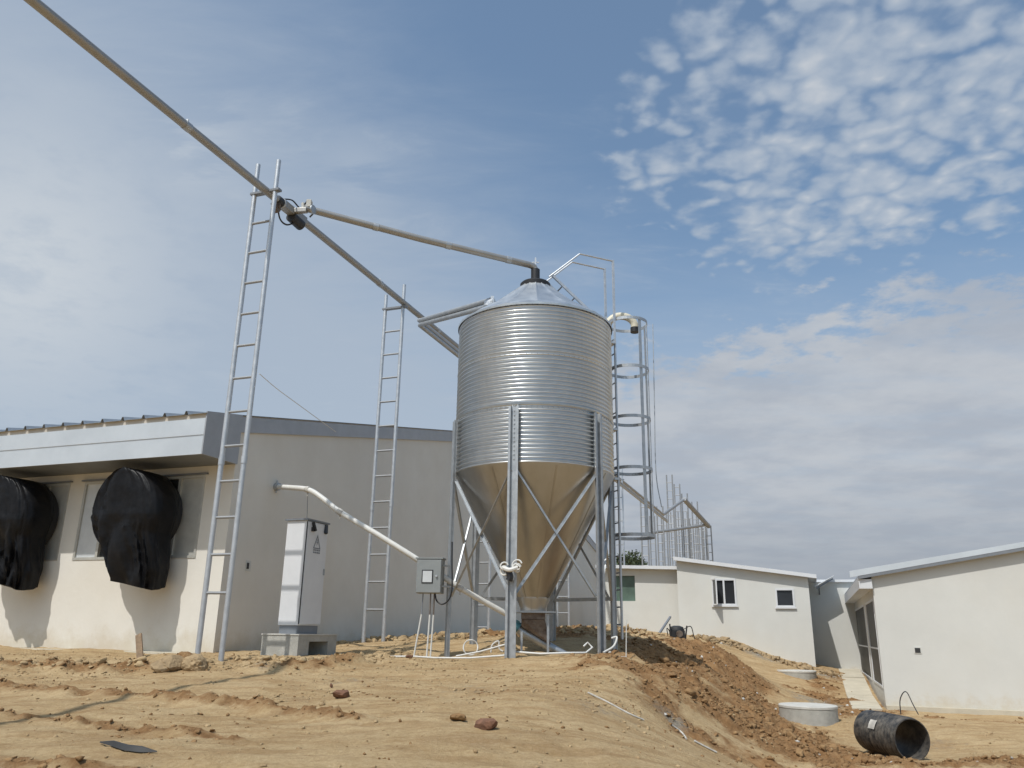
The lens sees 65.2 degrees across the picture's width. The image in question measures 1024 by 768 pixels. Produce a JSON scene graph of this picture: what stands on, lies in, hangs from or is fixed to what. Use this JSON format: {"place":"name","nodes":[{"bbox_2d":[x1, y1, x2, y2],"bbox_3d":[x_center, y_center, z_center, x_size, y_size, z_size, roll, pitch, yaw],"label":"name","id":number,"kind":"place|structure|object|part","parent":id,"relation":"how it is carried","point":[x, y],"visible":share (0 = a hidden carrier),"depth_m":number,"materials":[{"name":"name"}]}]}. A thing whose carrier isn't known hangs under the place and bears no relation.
{"place":"outdoors","nodes":[
{"label":"outdoors","id":0,"kind":"place"},
{"bbox_2d":[0,625,1023,767],"bbox_3d":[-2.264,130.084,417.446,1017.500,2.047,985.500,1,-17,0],"label":"ground","id":1,"kind":"structure","parent":0,"point":[456,743],"depth_m":8.75,"materials":[{"name":"beige sand"}]},
{"bbox_2d":[99,740,156,751],"bbox_3d":[-2.903,2.683,5.941,0.703,0.046,0.116,-9,-20,30],"label":"sheet scrap","id":2,"kind":"object","parent":1,"relation":"on","point":[124,746],"visible":1,"depth_m":5.84,"materials":[{"name":"grey metal"}]},
{"bbox_2d":[135,633,143,657],"bbox_3d":[-5.945,4.215,12.767,0.092,0.467,0.393,14,-22,-37],"label":"wood plank","id":3,"kind":"object","parent":1,"relation":"on","point":[139,644],"visible":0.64,"depth_m":12.79,"materials":[{"name":"beige wood"}]},
{"bbox_2d":[150,655,183,672],"bbox_3d":[-4.595,3.779,10.700,0.279,0.302,0.476,-8,-19,27],"label":"boulder","id":4,"kind":"object","parent":1,"relation":"on","point":[169,663],"visible":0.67,"depth_m":10.63,"materials":[{"name":"stone"}]},
{"bbox_2d":[181,653,208,670],"bbox_3d":[-4.277,3.795,10.799,0.485,0.307,0.331,-10,-20,32],"label":"boulder","id":5,"kind":"object","parent":1,"relation":"on","point":[195,662],"visible":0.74,"depth_m":10.66,"materials":[{"name":"stone"}]},
{"bbox_2d":[0,650,422,670],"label":"sand lumps","id":6,"kind":"object","parent":1,"relation":"on","point":[236,657],"visible":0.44,"depth_m":11.51,"materials":[{"name":"beige sand"}]},
{"bbox_2d":[195,159,281,660],"bbox_3d":[-4.343,0.081,12.886,0.590,8.361,0.100,-5,-18,19],"label":"ladder post","id":7,"kind":"object","parent":1,"relation":"on","point":[274,191],"visible":0.94,"depth_m":12.72,"materials":[{"name":"silver metal"}]},
{"bbox_2d":[259,373,335,431],"bbox_3d":[-3.703,0.367,13.954,0.042,0.404,2.436,-5,-18,18],"label":"loose wire","id":8,"kind":"object","parent":7,"relation":"hanging from","point":[296,403],"visible":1,"depth_m":13.87,"materials":[{"name":"white plastic"}]},
{"bbox_2d":[24,0,664,515],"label":"feed pipe","id":9,"kind":"object","parent":7,"relation":"attached to","point":[78,38],"visible":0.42,"depth_m":12.17,"materials":[{"name":"metal"}]},
{"bbox_2d":[275,195,315,229],"bbox_3d":[-3.888,-3.129,14.434,0.530,0.599,0.946,-5,-18,19],"label":"drive motor","id":10,"kind":"object","parent":9,"relation":"attached to","point":[296,218],"visible":0.95,"depth_m":14.51,"materials":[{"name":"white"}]},
{"bbox_2d":[260,633,337,655],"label":"cabinet plinth","id":11,"kind":"structure","parent":1,"relation":"on","point":[277,644],"depth_m":12.67,"materials":[{"name":"concrete"}]},
{"bbox_2d":[278,518,329,633],"bbox_3d":[-3.454,3.204,13.328,0.495,1.830,0.680,-5,-18,19],"label":"electrical cabinet","id":12,"kind":"object","parent":11,"relation":"on","point":[302,580],"visible":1,"depth_m":13.14,"materials":[{"name":"white metal"}]},
{"bbox_3d":[-3.263,3.135,13.278,0.090,1.638,0.590,-5,-18,19],"label":"door","id":13,"kind":"part","parent":12,"relation":"part of","materials":[{"name":"white paint"}]},
{"bbox_2d":[0,411,606,653],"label":"barn","id":14,"kind":"structure","parent":1,"relation":"on","point":[76,598],"depth_m":15.29,"materials":[{"name":"beige paint"}]},
{"bbox_2d":[0,475,58,589],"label":"exhaust fan","id":15,"kind":"object","parent":14,"relation":"attached to","point":[29,511],"visible":1,"depth_m":14.98,"materials":[{"name":"black plastic"}]},
{"bbox_2d":[91,467,182,589],"bbox_3d":[-6.807,2.607,14.339,1.552,2.121,0.870,-5,-18,19],"label":"exhaust fan","id":16,"kind":"object","parent":14,"relation":"attached to","point":[136,516],"visible":1,"depth_m":14.01,"materials":[{"name":"black plastic"}]},
{"bbox_2d":[273,480,504,615],"bbox_3d":[-2.451,2.821,14.292,4.759,2.510,0.990,-3,-18,14],"label":"conduit","id":17,"kind":"object","parent":14,"relation":"attached to","point":[277,486],"visible":0.93,"depth_m":13.87,"materials":[{"name":"white plastic"}]},
{"bbox_2d":[333,690,348,697],"bbox_3d":[-1.762,3.206,8.267,0.165,0.091,0.146,1,-17,0],"label":"brick piece","id":18,"kind":"object","parent":1,"relation":"on","point":[340,693],"visible":0.99,"depth_m":8.22,"materials":[{"name":"brown brick"}]},
{"bbox_2d":[361,284,407,642],"bbox_3d":[-2.775,1.528,17.596,0.620,8.014,0.100,-5,-18,19],"label":"ladder post","id":19,"kind":"object","parent":1,"relation":"on","point":[385,309],"visible":0.94,"depth_m":17.48,"materials":[{"name":"silver metal"}]},
{"bbox_2d":[7,652,859,766],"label":"dark grit","id":20,"kind":"object","parent":1,"relation":"on","point":[357,717],"visible":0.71,"depth_m":8.18,"materials":[{"name":"soil"}]},
{"bbox_2d":[396,654,504,658],"bbox_3d":[-1.049,4.292,12.624,1.980,0.091,0.125,-6,-19,21],"label":"ground conduit","id":21,"kind":"object","parent":1,"relation":"on","point":[456,657],"visible":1,"depth_m":12.53,"materials":[{"name":"white plastic"}]},
{"bbox_2d":[450,713,466,720],"bbox_3d":[-0.474,2.937,7.057,0.151,0.064,0.101,1,-17,0],"label":"brick piece","id":22,"kind":"object","parent":1,"relation":"on","point":[458,716],"visible":1,"depth_m":7.02,"materials":[{"name":"stone"}]},
{"bbox_2d":[463,639,478,655],"bbox_3d":[-0.687,4.380,13.296,0.262,0.263,0.062,1,-17,0],"label":"conduit coil","id":23,"kind":"object","parent":1,"relation":"on","point":[467,641],"visible":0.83,"depth_m":13.30,"materials":[{"name":"white plastic"}]},
{"bbox_2d":[456,644,504,656],"bbox_3d":[-0.519,4.365,13.106,0.820,0.222,0.053,-2,-17,10],"label":"ground conduit","id":24,"kind":"object","parent":1,"relation":"on","point":[480,651],"visible":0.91,"depth_m":13.08,"materials":[{"name":"white plastic"}]},
{"bbox_2d":[478,541,491,628],"bbox_3d":[-0.749,3.113,22.265,0.580,8.100,0.100,-5,-18,19],"label":"ladder post","id":25,"kind":"object","parent":1,"relation":"on","point":[489,594],"visible":0.09,"depth_m":21.44,"materials":[{"name":"silver metal"}]},
{"bbox_2d":[474,718,497,729],"bbox_3d":[-0.217,2.811,6.607,0.207,0.099,0.110,-3,-18,12],"label":"brick piece","id":26,"kind":"object","parent":1,"relation":"on","point":[486,723],"visible":1,"depth_m":6.57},
{"bbox_2d":[490,640,502,652],"bbox_3d":[-0.217,4.303,13.270,0.284,0.391,0.025,1,-17,0],"label":"conduit hook","id":27,"kind":"object","parent":1,"relation":"on","point":[498,647],"visible":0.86,"depth_m":13.25,"materials":[{"name":"white plastic"}]},
{"bbox_2d":[338,623,665,643],"bbox_3d":[1.541,6.121,19.484,5.031,0.647,11.117,-14,-23,40],"label":"rubble","id":28,"kind":"object","parent":1,"relation":"on","point":[441,634],"visible":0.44,"depth_m":16.98,"materials":[{"name":"beige stone"}]},
{"bbox_2d":[0,625,1021,767],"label":"pebbles","id":29,"kind":"object","parent":1,"relation":"on","point":[454,689],"visible":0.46,"depth_m":10.03,"materials":[{"name":"beige stone"}]},
{"bbox_2d":[0,624,1023,767],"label":"soil clods","id":30,"kind":"object","parent":1,"relation":"on","point":[340,714],"visible":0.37,"depth_m":11.68,"materials":[{"name":"brown soil"}]},
{"bbox_2d":[444,253,654,658],"bbox_3d":[0.637,1.066,14.769,3.468,7.857,3.209,-5,-18,19],"label":"feed silo","id":31,"kind":"object","parent":1,"relation":"on","point":[533,475],"visible":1,"depth_m":13.83,"materials":[{"name":"metal"}]},
{"bbox_2d":[304,205,538,268],"bbox_3d":[-1.628,-2.707,15.220,4.600,0.624,0.153,7,-18,-19],"label":"pipe","id":32,"kind":"object","parent":31,"relation":"attached to","point":[416,237],"visible":0.98,"depth_m":15.16,"materials":[{"name":"metal"}]},
{"bbox_2d":[413,542,452,657],"bbox_3d":[-1.297,3.608,13.393,0.648,1.891,0.334,-1,-17,6],"label":"control box","id":33,"kind":"object","parent":31,"relation":"attached to","point":[430,576],"visible":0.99,"depth_m":13.36,"materials":[{"name":"grey metal"}]},
{"bbox_2d":[416,560,441,592],"bbox_3d":[-1.394,3.211,13.377,0.410,0.533,0.049,-1,-17,6],"label":"door","id":34,"kind":"structure","parent":33,"relation":"in","point":[428,580],"depth_m":13.37,"materials":[{"name":"grey metal"}]},
{"bbox_2d":[506,572,512,581],"bbox_3d":[-0.042,3.031,12.636,0.119,0.176,0.097,-7,-19,23],"label":"black wrap","id":35,"kind":"object","parent":31,"relation":"attached to","point":[509,576],"visible":1,"depth_m":12.60,"materials":[{"name":"plastic"}]},
{"bbox_2d":[500,559,521,575],"bbox_3d":[-0.023,2.898,12.645,0.371,0.260,0.118,-4,-18,14],"label":"cable knot","id":36,"kind":"object","parent":31,"relation":"attached to","point":[515,568],"visible":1,"depth_m":12.64,"materials":[{"name":"white plastic"}]},
{"bbox_2d":[417,297,667,520],"bbox_3d":[3.597,3.537,33.455,2.381,0.864,37.974,-4,-18,15],"label":"return pipe","id":37,"kind":"object","parent":31,"relation":"attached to","point":[456,310],"visible":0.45,"depth_m":17.58,"materials":[{"name":"metal"}]},
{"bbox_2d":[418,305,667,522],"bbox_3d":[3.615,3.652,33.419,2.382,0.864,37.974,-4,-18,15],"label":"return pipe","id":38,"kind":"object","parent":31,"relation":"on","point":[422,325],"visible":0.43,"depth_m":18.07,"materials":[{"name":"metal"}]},
{"bbox_2d":[652,324,661,506],"bbox_3d":[2.903,0.574,16.167,0.102,3.830,0.017,1,-17,0],"label":"hanging cable","id":39,"kind":"object","parent":31,"relation":"hanging from","point":[654,417],"visible":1,"depth_m":16.13,"materials":[{"name":"metal"}]},
{"bbox_2d":[516,642,592,654],"bbox_3d":[0.626,4.091,12.398,1.290,0.201,0.330,1,-17,0],"label":"ground conduit","id":40,"kind":"object","parent":1,"relation":"on","point":[549,653],"visible":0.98,"depth_m":12.29,"materials":[{"name":"white plastic"}]},
{"bbox_2d":[556,561,569,626],"bbox_3d":[1.873,5.360,29.224,0.580,8.000,0.100,-5,-18,19],"label":"ladder post","id":41,"kind":"object","parent":1,"relation":"on","point":[557,603],"visible":0.17,"depth_m":28.46,"materials":[{"name":"silver metal"}]},
{"bbox_2d":[603,620,626,656],"bbox_3d":[1.591,4.030,12.695,0.344,0.565,0.379,7,-18,-20],"label":"ground conduit","id":42,"kind":"object","parent":1,"relation":"on","point":[612,647],"visible":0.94,"depth_m":12.64,"materials":[{"name":"white plastic"}]},
{"bbox_2d":[587,692,643,720],"bbox_3d":[1.102,3.575,8.878,0.758,0.252,0.164,-14,-23,40],"label":"litter strip","id":43,"kind":"object","parent":1,"relation":"on","point":[616,706],"visible":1,"depth_m":8.74,"materials":[{"name":"white plastic"}]},
{"bbox_2d":[614,469,624,564],"bbox_3d":[5.108,8.024,37.836,0.580,8.100,0.100,-5,-18,19],"label":"ladder post","id":44,"kind":"object","parent":1,"relation":"on","point":[622,509],"visible":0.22,"depth_m":38.25,"materials":[{"name":"silver metal"}]},
{"bbox_2d":[608,550,637,564],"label":"tree","id":45,"kind":"object","parent":1,"relation":"on","point":[617,560],"visible":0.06,"depth_m":64.87,"materials":[{"name":"green plant"}]},
{"bbox_2d":[618,549,647,564],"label":"tree","id":46,"kind":"object","parent":1,"relation":"on","point":[634,561],"visible":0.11,"depth_m":59.98,"materials":[{"name":"green plant"}]},
{"bbox_2d":[640,498,649,565],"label":"ladder mast","id":47,"kind":"object","parent":1,"relation":"on","point":[642,545],"visible":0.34,"depth_m":51.30,"materials":[{"name":"silver metal"}]},
{"bbox_2d":[649,516,656,565],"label":"ladder mast","id":48,"kind":"object","parent":1,"relation":"on","point":[651,558],"visible":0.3,"depth_m":67.01,"materials":[{"name":"silver metal"}]},
{"bbox_2d":[656,506,665,565],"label":"ladder mast","id":49,"kind":"object","parent":1,"relation":"on","point":[664,561],"visible":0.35,"depth_m":55.27,"materials":[{"name":"silver metal"}]},
{"bbox_2d":[658,616,670,632],"bbox_3d":[4.850,7.709,25.483,0.060,0.657,2.170,-6,-18,21],"label":"leaning pole","id":50,"kind":"object","parent":1,"relation":"on","point":[665,624],"visible":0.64,"depth_m":25.54,"materials":[{"name":"silver metal"}]},
{"bbox_2d":[661,514,668,565],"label":"ladder mast","id":51,"kind":"object","parent":1,"relation":"on","point":[666,533],"visible":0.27,"depth_m":65.09,"materials":[{"name":"silver metal"}]},
{"bbox_2d":[666,475,676,565],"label":"ladder mast","id":52,"kind":"object","parent":1,"relation":"on","point":[668,515],"visible":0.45,"depth_m":59.66,"materials":[{"name":"silver metal"}]},
{"bbox_2d":[670,512,676,565],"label":"ladder mast","id":53,"kind":"object","parent":1,"relation":"on","point":[671,539],"visible":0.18,"depth_m":73.10,"materials":[{"name":"silver metal"}]},
{"bbox_2d":[673,484,683,557],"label":"ladder mast","id":54,"kind":"object","parent":1,"relation":"on","point":[681,535],"visible":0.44,"depth_m":61.66,"materials":[{"name":"silver metal"}]},
{"bbox_2d":[671,724,686,739],"bbox_3d":[1.962,4.064,9.356,0.138,0.127,0.392,1,-17,0],"label":"litter strip","id":55,"kind":"object","parent":1,"relation":"on","point":[682,733],"visible":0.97,"depth_m":9.50,"materials":[{"name":"white plastic"}]},
{"bbox_2d":[666,624,694,638],"bbox_3d":[5.211,7.707,24.733,0.763,0.555,0.574,-10,-21,32],"label":"coil","id":56,"kind":"object","parent":1,"relation":"on","point":[678,631],"visible":0.78,"depth_m":24.64,"materials":[{"name":"black rubber"}]},
{"bbox_2d":[677,512,685,557],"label":"ladder mast","id":57,"kind":"object","parent":1,"relation":"on","point":[679,536],"visible":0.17,"depth_m":69.24,"materials":[{"name":"silver metal"}]},
{"bbox_2d":[681,493,690,558],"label":"ladder mast","id":58,"kind":"object","parent":1,"relation":"on","point":[683,519],"visible":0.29,"depth_m":61.48,"materials":[{"name":"silver metal"}]},
{"bbox_2d":[684,518,691,558],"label":"ladder mast","id":59,"kind":"object","parent":1,"relation":"on","point":[687,537],"visible":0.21,"depth_m":73.14,"materials":[{"name":"silver metal"}]},
{"bbox_2d":[686,512,692,558],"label":"ladder mast","id":60,"kind":"object","parent":1,"relation":"on","point":[688,534],"visible":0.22,"depth_m":65.32,"materials":[{"name":"silver metal"}]},
{"bbox_2d":[690,524,696,558],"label":"ladder mast","id":61,"kind":"object","parent":1,"relation":"on","point":[695,542],"visible":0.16,"depth_m":74.98,"materials":[{"name":"silver metal"}]},
{"bbox_2d":[691,501,700,559],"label":"ladder mast","id":62,"kind":"object","parent":1,"relation":"on","point":[698,535],"visible":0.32,"depth_m":61.31,"materials":[{"name":"silver metal"}]},
{"bbox_2d":[696,516,703,559],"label":"ladder mast","id":63,"kind":"object","parent":1,"relation":"on","point":[697,540],"visible":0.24,"depth_m":67.15,"materials":[{"name":"silver metal"}]},
{"bbox_2d":[700,528,704,559],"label":"ladder mast","id":64,"kind":"object","parent":1,"relation":"on","point":[703,543],"visible":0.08,"depth_m":72.97,"materials":[{"name":"silver metal"}]},
{"bbox_2d":[700,522,708,559],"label":"ladder mast","id":65,"kind":"object","parent":1,"relation":"on","point":[702,543],"visible":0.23,"depth_m":63.14,"materials":[{"name":"silver metal"}]},
{"bbox_2d":[694,740,716,752],"bbox_3d":[2.238,4.195,9.256,0.274,0.144,0.024,3,-17,-8],"label":"litter strip","id":66,"kind":"object","parent":1,"relation":"on","point":[697,742],"visible":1,"depth_m":9.25,"materials":[{"name":"white plastic"}]},
{"bbox_2d":[595,556,816,666],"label":"white outbuilding","id":67,"kind":"structure","parent":1,"relation":"on","point":[767,610],"depth_m":27.98,"materials":[{"name":"paint"}]},
{"bbox_2d":[616,576,634,600],"bbox_3d":[4.203,7.664,29.990,0.870,0.920,0.020,-5,-18,19],"label":"green window","id":68,"kind":"structure","parent":67,"relation":"in","point":[628,582],"depth_m":29.95,"materials":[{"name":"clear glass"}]},
{"bbox_2d":[711,578,737,606],"bbox_3d":[7.393,7.283,27.941,0.900,0.950,0.440,-5,-18,19],"label":"window frame","id":69,"kind":"structure","parent":67,"relation":"in","point":[723,590],"depth_m":28.05,"materials":[{"name":"white paint"}]},
{"bbox_2d":[775,589,796,608],"bbox_3d":[9.340,7.340,27.368,0.690,0.660,0.120,-5,-18,19],"label":"window frame","id":70,"kind":"structure","parent":67,"relation":"in","point":[785,599],"depth_m":27.37,"materials":[{"name":"white paint"}]},
{"bbox_2d":[705,526,713,561],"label":"ladder mast","id":71,"kind":"object","parent":1,"relation":"on","point":[711,544],"visible":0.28,"depth_m":61.12,"materials":[{"name":"silver metal"}]},
{"bbox_2d":[642,523,709,533],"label":"distant feed pipe","id":72,"kind":"object","parent":71,"relation":"attached to","point":[682,528],"visible":0.69,"depth_m":58.90,"materials":[{"name":"grey metal"}]},
{"bbox_2d":[682,497,710,527],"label":"distant feed pipe","id":73,"kind":"object","parent":71,"relation":"attached to","point":[692,508],"visible":0.96,"depth_m":59.60,"materials":[{"name":"grey metal"}]},
{"bbox_2d":[663,499,683,515],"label":"distant feed pipe","id":74,"kind":"object","parent":73,"relation":"attached to","point":[673,506],"visible":0.81,"depth_m":54.60,"materials":[{"name":"silver metal"}]},
{"bbox_2d":[689,634,842,676],"bbox_3d":[8.189,8.852,26.141,4.776,1.273,1.194,-5,-18,19],"label":"stone rubble","id":75,"kind":"object","parent":1,"relation":"on","point":[735,644],"visible":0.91,"depth_m":26.11,"materials":[{"name":"beige stone"}]},
{"bbox_2d":[595,627,987,767],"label":"earth lumps","id":76,"kind":"object","parent":1,"relation":"on","point":[788,732],"visible":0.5,"depth_m":12.61,"materials":[{"name":"soil"}]},
{"bbox_2d":[777,669,816,679],"bbox_3d":[8.588,8.891,24.088,1.136,0.516,1.136,1,-17,0],"label":"manhole","id":77,"kind":"object","parent":1,"relation":"on","point":[806,674],"visible":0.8,"depth_m":23.66,"materials":[{"name":"concrete"}]},
{"bbox_2d":[778,702,838,726],"bbox_3d":[5.977,6.714,16.113,1.136,0.480,1.136,1,-17,0],"label":"manhole","id":78,"kind":"object","parent":1,"relation":"on","point":[816,714],"visible":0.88,"depth_m":15.70,"materials":[{"name":"concrete"}]},
{"bbox_2d":[808,579,861,671],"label":"linking wall","id":79,"kind":"structure","parent":1,"relation":"on","point":[835,630],"depth_m":28.85,"materials":[{"name":"white paint"}]},
{"bbox_2d":[814,576,833,594],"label":"porch roof","id":80,"kind":"structure","parent":79,"relation":"on","point":[823,583],"depth_m":28.77,"materials":[{"name":"white paint"}]},
{"bbox_2d":[854,710,929,759],"bbox_3d":[5.927,5.491,12.515,0.632,0.647,1.020,4,-17,-10],"label":"culvert pipe","id":81,"kind":"object","parent":1,"relation":"on","point":[887,734],"visible":0.92,"depth_m":12.40,"materials":[{"name":"black plastic"}]},
{"bbox_2d":[899,691,918,714],"bbox_3d":[6.142,4.930,12.358,0.120,0.339,0.280,16,-23,-39],"label":"wire loop","id":82,"kind":"object","parent":81,"relation":"on","point":[910,699],"visible":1,"depth_m":12.40,"materials":[{"name":"grey metal"}]},
{"bbox_2d":[844,542,1023,716],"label":"white end building","id":83,"kind":"structure","parent":1,"relation":"on","point":[941,634],"depth_m":19.20,"materials":[{"name":"paint"}]},
{"bbox_2d":[855,604,871,679],"bbox_3d":[12.160,8.962,27.900,0.113,2.120,9.900,-5,-18,19],"label":"window frame","id":84,"kind":"structure","parent":83,"relation":"in","point":[860,612],"depth_m":25.69,"materials":[{"name":"white paint"}]},
{"bbox_2d":[865,599,882,687],"bbox_3d":[9.670,6.875,21.285,0.112,2.120,3.240,-5,-18,19],"label":"window frame","id":85,"kind":"structure","parent":83,"relation":"in","point":[870,614],"depth_m":21.37,"materials":[{"name":"white paint"}]},
{"bbox_2d":[0,0,1023,579],"label":"sky","id":86,"kind":"structure","parent":0,"point":[813,210],"materials":[{"name":"blue"}]},
{"bbox_2d":[608,641,1012,761],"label":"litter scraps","id":87,"kind":"object","parent":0,"point":[743,698],"visible":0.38,"depth_m":14.67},
{"bbox_2d":[839,668,881,710],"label":"path","id":88,"kind":"structure","parent":0,"point":[855,682],"depth_m":22.41,"materials":[{"name":"beige concrete"}]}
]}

